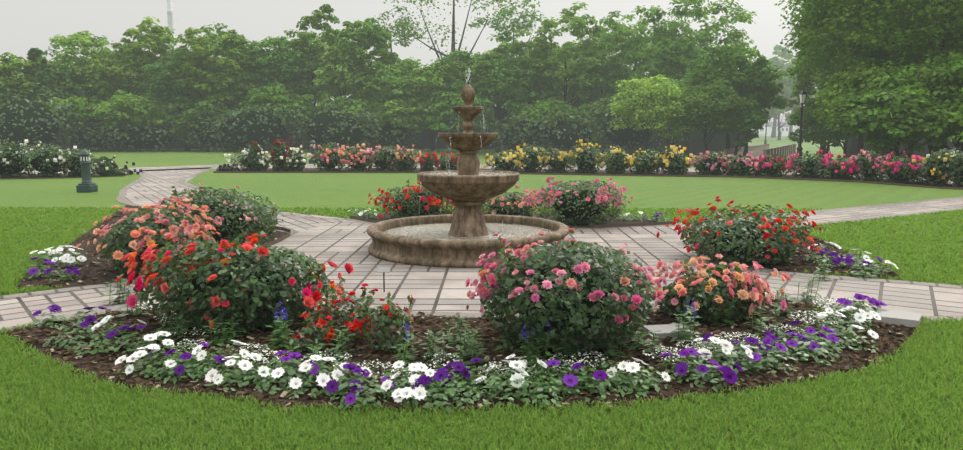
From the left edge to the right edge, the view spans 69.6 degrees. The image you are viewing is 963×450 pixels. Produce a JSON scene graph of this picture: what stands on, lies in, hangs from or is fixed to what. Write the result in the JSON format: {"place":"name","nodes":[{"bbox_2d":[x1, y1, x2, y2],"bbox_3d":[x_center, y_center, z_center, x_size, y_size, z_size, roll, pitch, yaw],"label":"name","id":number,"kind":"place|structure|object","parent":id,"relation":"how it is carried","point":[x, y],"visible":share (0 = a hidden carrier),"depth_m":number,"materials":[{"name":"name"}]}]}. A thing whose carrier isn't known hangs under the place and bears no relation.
{"place":"outdoors","nodes":[
{"label":"outdoors","id":0,"kind":"place"},
{"bbox_2d":[0,281,179,328],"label":"paved path","id":1,"kind":"structure","parent":0,"point":[15,311],"depth_m":6.24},
{"bbox_2d":[124,167,346,231],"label":"paved path","id":2,"kind":"structure","parent":0,"point":[153,187],"depth_m":17.50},
{"bbox_2d":[0,0,816,132],"label":"sky","id":3,"kind":"structure","parent":0,"point":[25,25],"materials":[{"name":"white"}]},
{"bbox_2d":[176,220,721,312],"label":"paved plaza","id":4,"kind":"structure","parent":0,"point":[428,289],"depth_m":8.14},
{"bbox_2d":[366,214,569,267],"bbox_3d":[-0.172,0.161,9.163,2.658,0.316,2.658,0,8,1],"label":"fountain basin","id":5,"kind":"object","parent":4,"relation":"on","point":[447,253],"visible":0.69,"depth_m":8.10,"materials":[{"name":"stone"}]},
{"bbox_2d":[417,84,519,236],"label":"fountain tiers","id":6,"kind":"object","parent":5,"relation":"on","point":[468,195],"visible":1,"depth_m":8.83,"materials":[{"name":"stone"}]},
{"bbox_2d":[383,223,553,239],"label":"fountain water","id":7,"kind":"structure","parent":5,"relation":"in","point":[436,231],"depth_m":9.39,"materials":[{"name":"beige liquid"}]},
{"bbox_2d":[0,133,962,449],"bbox_3d":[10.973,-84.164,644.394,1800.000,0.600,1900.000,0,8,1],"label":"lawn","id":8,"kind":"structure","parent":0,"point":[284,191],"depth_m":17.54,"materials":[{"name":"green plant"}]},
{"bbox_2d":[0,52,51,102],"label":"tree","id":9,"kind":"object","parent":8,"relation":"on","point":[11,64],"depth_m":57.01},
{"bbox_2d":[0,99,58,146],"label":"understorey shrub","id":10,"kind":"object","parent":8,"relation":"on","point":[18,130],"visible":0.67,"depth_m":53.18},
{"bbox_2d":[16,48,50,147],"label":"tree","id":11,"kind":"object","parent":8,"relation":"on","point":[36,57],"depth_m":57.75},
{"bbox_2d":[0,82,82,151],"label":"understorey shrub leaves","id":12,"kind":"object","parent":8,"relation":"on","point":[68,125],"visible":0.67,"depth_m":53.18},
{"bbox_2d":[0,173,124,178],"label":"bed","id":13,"kind":"object","parent":8,"relation":"on","point":[41,177],"visible":0.44,"depth_m":24.16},
{"bbox_2d":[0,138,39,176],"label":"rose","id":14,"kind":"object","parent":13,"relation":"on","point":[19,173],"depth_m":23.65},
{"bbox_2d":[16,140,76,176],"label":"rose","id":15,"kind":"object","parent":13,"relation":"on","point":[55,151],"depth_m":23.85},
{"bbox_2d":[30,62,107,150],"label":"tree","id":16,"kind":"object","parent":8,"relation":"on","point":[64,87],"depth_m":57.22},
{"bbox_2d":[33,95,116,150],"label":"tree","id":17,"kind":"object","parent":8,"relation":"on","point":[84,109],"depth_m":55.66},
{"bbox_2d":[45,30,133,126],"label":"tree","id":18,"kind":"object","parent":8,"relation":"on","point":[86,45],"depth_m":58.26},
{"bbox_2d":[51,121,134,151],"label":"understorey shrub leaves","id":19,"kind":"object","parent":8,"relation":"on","point":[92,149],"visible":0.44,"depth_m":55.39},
{"bbox_2d":[78,43,162,149],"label":"tree","id":20,"kind":"object","parent":8,"relation":"on","point":[133,84],"depth_m":58.15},
{"bbox_2d":[93,89,177,129],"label":"tree","id":21,"kind":"object","parent":8,"relation":"on","point":[126,106],"depth_m":55.06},
{"bbox_2d":[78,120,198,151],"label":"understorey shrub leaves","id":22,"kind":"object","parent":8,"relation":"on","point":[142,138],"visible":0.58,"depth_m":55.13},
{"bbox_2d":[108,128,172,148],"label":"understorey shrub","id":23,"kind":"object","parent":8,"relation":"on","point":[154,135],"visible":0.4,"depth_m":55.57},
{"bbox_2d":[112,16,182,148],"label":"tree","id":24,"kind":"object","parent":8,"relation":"on","point":[156,35],"depth_m":58.46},
{"bbox_2d":[15,205,287,288],"bbox_3d":[-4.704,0.041,11.185,2.925,0.001,8.620,-3,8,-19],"label":"bed","id":25,"kind":"object","parent":8,"relation":"on","point":[94,272],"visible":0.19,"depth_m":7.87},
{"bbox_2d":[76,196,220,274],"bbox_3d":[-3.609,0.094,7.682,1.461,0.834,1.546,0,8,1],"label":"flowering bush","id":26,"kind":"object","parent":25,"relation":"on","point":[118,238],"depth_m":7.40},
{"bbox_2d":[185,202,251,239],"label":"pink rose","id":27,"kind":"object","parent":25,"relation":"on","point":[224,234],"visible":0.27,"depth_m":9.12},
{"bbox_2d":[158,182,282,247],"bbox_3d":[-3.593,-0.148,9.385,1.824,0.869,1.527,0,8,1],"label":"flowering bush","id":28,"kind":"object","parent":25,"relation":"on","point":[199,198],"depth_m":9.10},
{"bbox_2d":[142,48,221,150],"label":"tree","id":29,"kind":"object","parent":8,"relation":"on","point":[158,80],"depth_m":56.42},
{"bbox_2d":[161,98,236,150],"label":"tree","id":30,"kind":"object","parent":8,"relation":"on","point":[172,111],"depth_m":55.38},
{"bbox_2d":[167,25,249,109],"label":"tree","id":31,"kind":"object","parent":8,"relation":"on","point":[224,82],"depth_m":56.55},
{"bbox_2d":[168,106,270,151],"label":"understorey shrub leaves","id":32,"kind":"object","parent":8,"relation":"on","point":[189,142],"visible":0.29,"depth_m":54.72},
{"bbox_2d":[190,22,270,149],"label":"tree","id":33,"kind":"object","parent":8,"relation":"on","point":[245,47],"depth_m":58.47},
{"bbox_2d":[222,114,284,147],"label":"understorey shrub","id":34,"kind":"object","parent":8,"relation":"on","point":[257,134],"visible":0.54,"depth_m":53.39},
{"bbox_2d":[202,103,310,152],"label":"understorey shrub leaves","id":35,"kind":"object","parent":8,"relation":"on","point":[235,114],"visible":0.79,"depth_m":53.34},
{"bbox_2d":[231,45,302,149],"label":"tree","id":36,"kind":"object","parent":8,"relation":"on","point":[291,81],"depth_m":58.42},
{"bbox_2d":[238,84,315,150],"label":"tree","id":37,"kind":"object","parent":8,"relation":"on","point":[271,95],"depth_m":54.81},
{"bbox_2d":[255,29,322,148],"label":"tree","id":38,"kind":"object","parent":8,"relation":"on","point":[306,74],"depth_m":58.32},
{"bbox_2d":[285,4,348,149],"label":"tree","id":39,"kind":"object","parent":8,"relation":"on","point":[313,20],"depth_m":58.55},
{"bbox_2d":[285,97,381,151],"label":"understorey shrub leaves","id":40,"kind":"object","parent":8,"relation":"on","point":[346,124],"visible":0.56,"depth_m":53.59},
{"bbox_2d":[307,112,363,146],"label":"understorey shrub","id":41,"kind":"object","parent":8,"relation":"on","point":[325,119],"visible":0.71,"depth_m":53.79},
{"bbox_2d":[311,43,379,110],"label":"tree","id":42,"kind":"object","parent":8,"relation":"on","point":[326,81],"depth_m":56.62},
{"bbox_2d":[310,95,383,122],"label":"tree","id":43,"kind":"object","parent":8,"relation":"on","point":[357,103],"visible":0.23,"depth_m":55.09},
{"bbox_2d":[333,17,398,97],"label":"tree","id":44,"kind":"object","parent":8,"relation":"on","point":[368,33],"depth_m":56.55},
{"bbox_2d":[13,103,743,154],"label":"understorey","id":45,"kind":"object","parent":8,"relation":"on","point":[717,143],"visible":0.06,"depth_m":65.40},
{"bbox_2d":[359,104,421,151],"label":"understorey shrub leaves","id":46,"kind":"object","parent":8,"relation":"on","point":[403,137],"visible":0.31,"depth_m":54.68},
{"bbox_2d":[349,53,438,115],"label":"tree","id":47,"kind":"object","parent":8,"relation":"on","point":[363,91],"depth_m":56.16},
{"bbox_2d":[365,5,425,51],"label":"tall tree","id":48,"kind":"object","parent":8,"relation":"on","point":[404,34],"depth_m":77.88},
{"bbox_2d":[364,96,431,133],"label":"tree","id":49,"kind":"object","parent":8,"relation":"on","point":[392,118],"visible":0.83,"depth_m":54.54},
{"bbox_2d":[394,64,475,150],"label":"tree","id":50,"kind":"object","parent":8,"relation":"on","point":[421,82],"depth_m":55.72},
{"bbox_2d":[0,294,873,330],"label":"edging","id":51,"kind":"object","parent":8,"relation":"on","point":[414,313],"visible":0.1,"depth_m":5.91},
{"bbox_2d":[179,262,287,314],"bbox_3d":[-1.964,0.518,5.543,0.832,0.470,0.549,0,8,1],"label":"rose bush","id":52,"kind":"object","parent":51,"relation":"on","point":[198,287],"visible":0.1,"depth_m":5.34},
{"bbox_2d":[115,231,352,332],"bbox_3d":[-1.972,0.412,5.593,1.862,0.761,1.494,0,8,1],"label":"flowering bush","id":53,"kind":"object","parent":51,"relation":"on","point":[252,259],"depth_m":5.24,"materials":[{"name":"plant"}]},
{"bbox_2d":[383,0,526,60],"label":"tall tree","id":54,"kind":"object","parent":8,"relation":"on","point":[440,26],"depth_m":82.09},
{"bbox_2d":[420,92,498,132],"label":"tree","id":55,"kind":"object","parent":8,"relation":"on","point":[443,113],"depth_m":54.62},
{"bbox_2d":[1,205,921,412],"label":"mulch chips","id":56,"kind":"object","parent":8,"relation":"on","point":[140,379],"visible":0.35,"depth_m":4.84,"materials":[{"name":"wood"}]},
{"bbox_2d":[290,310,335,352],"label":"flowering bush","id":57,"kind":"object","parent":56,"relation":"on","point":[322,332],"depth_m":4.77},
{"bbox_2d":[304,275,377,343],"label":"flowering bush","id":58,"kind":"object","parent":56,"relation":"on","point":[344,314],"depth_m":5.00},
{"bbox_2d":[347,291,414,351],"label":"flowering bush","id":59,"kind":"object","parent":56,"relation":"on","point":[385,322],"depth_m":4.80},
{"bbox_2d":[23,208,897,413],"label":"bedding plants","id":60,"kind":"object","parent":56,"relation":"on","point":[435,389],"depth_m":4.50,"materials":[{"name":"plant"}]},
{"bbox_2d":[465,228,667,355],"bbox_3d":[0.583,0.440,4.950,1.396,0.866,1.398,0,8,1],"label":"pink rose","id":61,"kind":"object","parent":56,"relation":"on","point":[502,303],"depth_m":4.62,"materials":[{"name":"plant"}]},
{"bbox_2d":[522,267,613,334],"bbox_3d":[0.607,0.538,5.001,0.692,0.554,0.694,0,8,1],"label":"pink rose","id":62,"kind":"object","parent":61,"relation":"attached to","point":[589,287],"visible":0.23,"depth_m":4.73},
{"bbox_2d":[647,254,790,322],"bbox_3d":[1.946,0.513,5.835,1.224,0.500,1.136,0,8,1],"label":"flowering bush","id":63,"kind":"object","parent":56,"relation":"on","point":[697,293],"depth_m":5.56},
{"bbox_2d":[9,298,920,410],"bbox_3d":[-0.043,0.847,5.147,7.187,0.001,2.686,0,8,1],"label":"bed","id":64,"kind":"object","parent":8,"relation":"on","point":[490,346],"visible":0.29,"depth_m":4.77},
{"bbox_2d":[427,50,505,130],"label":"tree","id":65,"kind":"object","parent":8,"relation":"on","point":[464,59],"depth_m":55.99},
{"bbox_2d":[461,54,542,152],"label":"tree","id":66,"kind":"object","parent":8,"relation":"on","point":[501,64],"depth_m":55.91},
{"bbox_2d":[465,0,544,56],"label":"tall tree","id":67,"kind":"object","parent":8,"relation":"on","point":[500,15],"depth_m":77.42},
{"bbox_2d":[361,212,655,225],"bbox_3d":[0.511,-0.120,12.389,5.536,0.001,1.846,1,8,7],"label":"bed","id":68,"kind":"object","parent":8,"relation":"on","point":[387,217],"visible":0.15,"depth_m":12.36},
{"bbox_2d":[367,179,454,218],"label":"rose bush","id":69,"kind":"object","parent":68,"relation":"on","point":[408,204],"depth_m":11.89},
{"bbox_2d":[484,28,563,149],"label":"tree","id":70,"kind":"object","parent":8,"relation":"on","point":[514,48],"depth_m":56.44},
{"bbox_2d":[502,120,547,148],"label":"understorey shrub","id":71,"kind":"object","parent":8,"relation":"on","point":[526,139],"visible":0.38,"depth_m":53.80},
{"bbox_2d":[488,109,567,152],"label":"understorey shrub leaves","id":72,"kind":"object","parent":8,"relation":"on","point":[506,126],"visible":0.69,"depth_m":53.57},
{"bbox_2d":[506,97,583,128],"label":"tree","id":73,"kind":"object","parent":8,"relation":"on","point":[548,106],"visible":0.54,"depth_m":54.38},
{"bbox_2d":[525,110,607,152],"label":"understorey shrub leaves","id":74,"kind":"object","parent":8,"relation":"on","point":[564,149],"visible":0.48,"depth_m":52.97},
{"bbox_2d":[525,1,611,154],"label":"tree","id":75,"kind":"object","parent":8,"relation":"on","point":[579,27],"depth_m":55.96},
{"bbox_2d":[547,121,591,148],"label":"understorey shrub","id":76,"kind":"object","parent":8,"relation":"on","point":[567,142],"visible":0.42,"depth_m":53.48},
{"bbox_2d":[216,168,956,186],"bbox_3d":[3.109,-1.793,24.922,29.880,0.001,7.876,3,8,23],"label":"garden bed","id":77,"kind":"object","parent":8,"relation":"on","point":[435,169],"visible":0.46,"depth_m":27.26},
{"bbox_2d":[224,148,274,170],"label":"rose","id":78,"kind":"object","parent":77,"relation":"on","point":[266,166],"depth_m":27.53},
{"bbox_2d":[309,142,346,170],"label":"rose","id":79,"kind":"object","parent":77,"relation":"on","point":[318,158],"depth_m":27.47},
{"bbox_2d":[338,143,379,170],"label":"rose","id":80,"kind":"object","parent":77,"relation":"on","point":[351,148],"depth_m":27.27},
{"bbox_2d":[391,145,424,170],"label":"rose","id":81,"kind":"object","parent":77,"relation":"on","point":[412,164],"depth_m":27.27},
{"bbox_2d":[513,141,549,171],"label":"rose","id":82,"kind":"object","parent":77,"relation":"on","point":[538,152],"depth_m":26.61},
{"bbox_2d":[558,139,607,172],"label":"rose","id":83,"kind":"object","parent":77,"relation":"on","point":[586,170],"depth_m":26.06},
{"bbox_2d":[601,146,628,173],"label":"rose","id":84,"kind":"object","parent":77,"relation":"on","point":[608,169],"depth_m":25.60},
{"bbox_2d":[624,148,661,174],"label":"rose","id":85,"kind":"object","parent":77,"relation":"on","point":[648,162],"depth_m":25.34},
{"bbox_2d":[655,145,697,174],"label":"rose","id":86,"kind":"object","parent":77,"relation":"on","point":[680,172],"depth_m":24.94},
{"bbox_2d":[689,150,733,174],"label":"rose","id":87,"kind":"object","parent":77,"relation":"on","point":[699,166],"depth_m":24.55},
{"bbox_2d":[717,152,758,175],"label":"rose","id":88,"kind":"object","parent":77,"relation":"on","point":[732,171],"depth_m":24.06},
{"bbox_2d":[750,153,794,176],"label":"rose","id":89,"kind":"object","parent":77,"relation":"on","point":[774,165],"depth_m":23.72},
{"bbox_2d":[786,150,831,178],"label":"rose","id":90,"kind":"object","parent":77,"relation":"on","point":[795,164],"depth_m":22.96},
{"bbox_2d":[817,154,861,179],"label":"rose","id":91,"kind":"object","parent":77,"relation":"on","point":[828,175],"depth_m":22.17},
{"bbox_2d":[849,149,890,181],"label":"rose","id":92,"kind":"object","parent":77,"relation":"on","point":[873,154],"depth_m":21.69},
{"bbox_2d":[869,151,927,183],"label":"rose","id":93,"kind":"object","parent":77,"relation":"on","point":[904,171],"depth_m":20.70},
{"bbox_2d":[912,147,961,185],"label":"rose","id":94,"kind":"object","parent":77,"relation":"on","point":[925,167],"depth_m":19.84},
{"bbox_2d":[213,171,962,189],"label":"garden bed","id":95,"kind":"object","parent":8,"relation":"on","point":[936,187],"visible":0.9,"depth_m":24.18,"materials":[{"name":"soil"}]},
{"bbox_2d":[573,97,618,157],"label":"tree","id":96,"kind":"object","parent":8,"relation":"on","point":[584,108],"depth_m":54.71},
{"bbox_2d":[563,55,631,155],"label":"tree","id":97,"kind":"object","parent":8,"relation":"on","point":[613,76],"depth_m":58.33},
{"bbox_2d":[581,92,669,152],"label":"understorey shrub leaves","id":98,"kind":"object","parent":8,"relation":"on","point":[613,134],"visible":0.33,"depth_m":52.93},
{"bbox_2d":[603,114,654,147],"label":"understorey shrub","id":99,"kind":"object","parent":8,"relation":"on","point":[625,136],"visible":0.48,"depth_m":52.74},
{"bbox_2d":[585,5,676,156],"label":"tree","id":100,"kind":"object","parent":8,"relation":"on","point":[624,55],"depth_m":57.62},
{"bbox_2d":[607,74,692,154],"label":"small tree","id":101,"kind":"object","parent":8,"relation":"on","point":[628,108],"depth_m":44.49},
{"bbox_2d":[628,36,704,150],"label":"tree","id":102,"kind":"object","parent":8,"relation":"on","point":[675,58],"depth_m":52.58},
{"bbox_2d":[644,0,756,157],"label":"tree","id":103,"kind":"object","parent":8,"relation":"on","point":[701,34],"depth_m":55.52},
{"bbox_2d":[660,77,748,157],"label":"tree","id":104,"kind":"object","parent":8,"relation":"on","point":[694,100],"depth_m":44.19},
{"bbox_2d":[680,43,792,148],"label":"tree","id":105,"kind":"object","parent":8,"relation":"on","point":[714,67],"depth_m":46.20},
{"bbox_2d":[711,100,768,154],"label":"tree","id":106,"kind":"object","parent":8,"relation":"on","point":[756,119],"depth_m":44.82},
{"bbox_2d":[723,143,795,162],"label":"fence","id":107,"kind":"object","parent":8,"relation":"on","point":[764,150],"depth_m":55.89,"materials":[{"name":"grey wood"}]},
{"bbox_2d":[766,73,800,139],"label":"tree","id":108,"kind":"object","parent":8,"relation":"on","point":[787,94],"depth_m":170.90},
{"bbox_2d":[692,229,899,277],"bbox_3d":[3.812,0.287,9.338,1.953,0.001,3.997,1,8,7],"label":"bed","id":109,"kind":"object","parent":8,"relation":"on","point":[810,264],"visible":0.25,"depth_m":8.05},
{"bbox_2d":[656,196,821,264],"bbox_3d":[3.142,0.045,8.349,1.977,0.763,1.682,0,8,1],"label":"rose","id":110,"kind":"object","parent":109,"relation":"on","point":[783,248],"depth_m":7.97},
{"bbox_2d":[709,221,782,257],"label":"red rose","id":111,"kind":"object","parent":110,"relation":"attached to","point":[730,252],"visible":0.25,"depth_m":8.00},
{"bbox_2d":[785,30,852,161],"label":"tree","id":112,"kind":"object","parent":8,"relation":"on","point":[804,81],"depth_m":42.98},
{"bbox_2d":[786,98,857,154],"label":"tree","id":113,"kind":"object","parent":8,"relation":"on","point":[795,120],"depth_m":41.21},
{"bbox_2d":[796,96,861,159],"bbox_3d":[20.596,-5.483,39.362,5.108,4.726,4.999,0,8,1],"label":"tree","id":114,"kind":"object","parent":8,"relation":"on","point":[809,117],"depth_m":39.48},
{"bbox_2d":[708,252,962,288],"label":"edging","id":115,"kind":"object","parent":8,"relation":"on","point":[868,279],"visible":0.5,"depth_m":7.24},
{"bbox_2d":[771,0,962,156],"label":"tree","id":116,"kind":"object","parent":8,"relation":"on","point":[812,46],"depth_m":30.16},
{"bbox_2d":[779,0,961,159],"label":"tree","id":117,"kind":"object","parent":8,"relation":"on","point":[839,39],"depth_m":33.83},
{"bbox_2d":[812,60,940,155],"bbox_3d":[17.474,-4.720,30.121,5.990,4.701,5.966,0,8,1],"label":"tree","id":118,"kind":"object","parent":8,"relation":"on","point":[861,77],"depth_m":29.21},
{"bbox_2d":[823,89,948,159],"bbox_3d":[15.989,-3.732,27.364,4.404,3.345,4.759,0,8,1],"label":"tree","id":119,"kind":"object","parent":8,"relation":"on","point":[884,121],"depth_m":26.41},
{"bbox_2d":[827,4,962,162],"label":"tree","id":120,"kind":"object","parent":8,"relation":"on","point":[875,54],"depth_m":29.27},
{"bbox_2d":[874,308,921,327],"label":"stone block","id":121,"kind":"structure","parent":8,"relation":"on","point":[898,318],"depth_m":5.54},
{"bbox_2d":[860,62,962,154],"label":"tree","id":122,"kind":"object","parent":8,"relation":"on","point":[921,89],"depth_m":26.32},
{"bbox_2d":[897,96,962,153],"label":"tree","id":123,"kind":"object","parent":8,"relation":"on","point":[945,117],"depth_m":25.45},
{"bbox_2d":[909,49,962,111],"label":"tree","id":124,"kind":"object","parent":8,"relation":"on","point":[955,61],"visible":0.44,"depth_m":26.30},
{"bbox_2d":[22,164,954,183],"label":"paved ring path","id":125,"kind":"structure","parent":0,"point":[270,165],"depth_m":30.50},
{"bbox_2d":[481,185,541,216],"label":"flowering bush","id":126,"kind":"object","parent":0,"point":[527,213],"depth_m":11.93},
{"bbox_2d":[524,177,632,226],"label":"pink rose","id":127,"kind":"object","parent":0,"point":[591,220],"depth_m":11.22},
{"bbox_2d":[553,190,606,219],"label":"pink rose","id":128,"kind":"object","parent":127,"relation":"attached to","point":[567,213],"visible":0.5,"depth_m":11.28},
{"bbox_2d":[673,198,962,239],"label":"paved path","id":129,"kind":"structure","parent":0,"point":[856,213],"depth_m":13.51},
{"bbox_2d":[722,255,962,315],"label":"paved path","id":130,"kind":"structure","parent":0,"point":[924,300],"depth_m":6.67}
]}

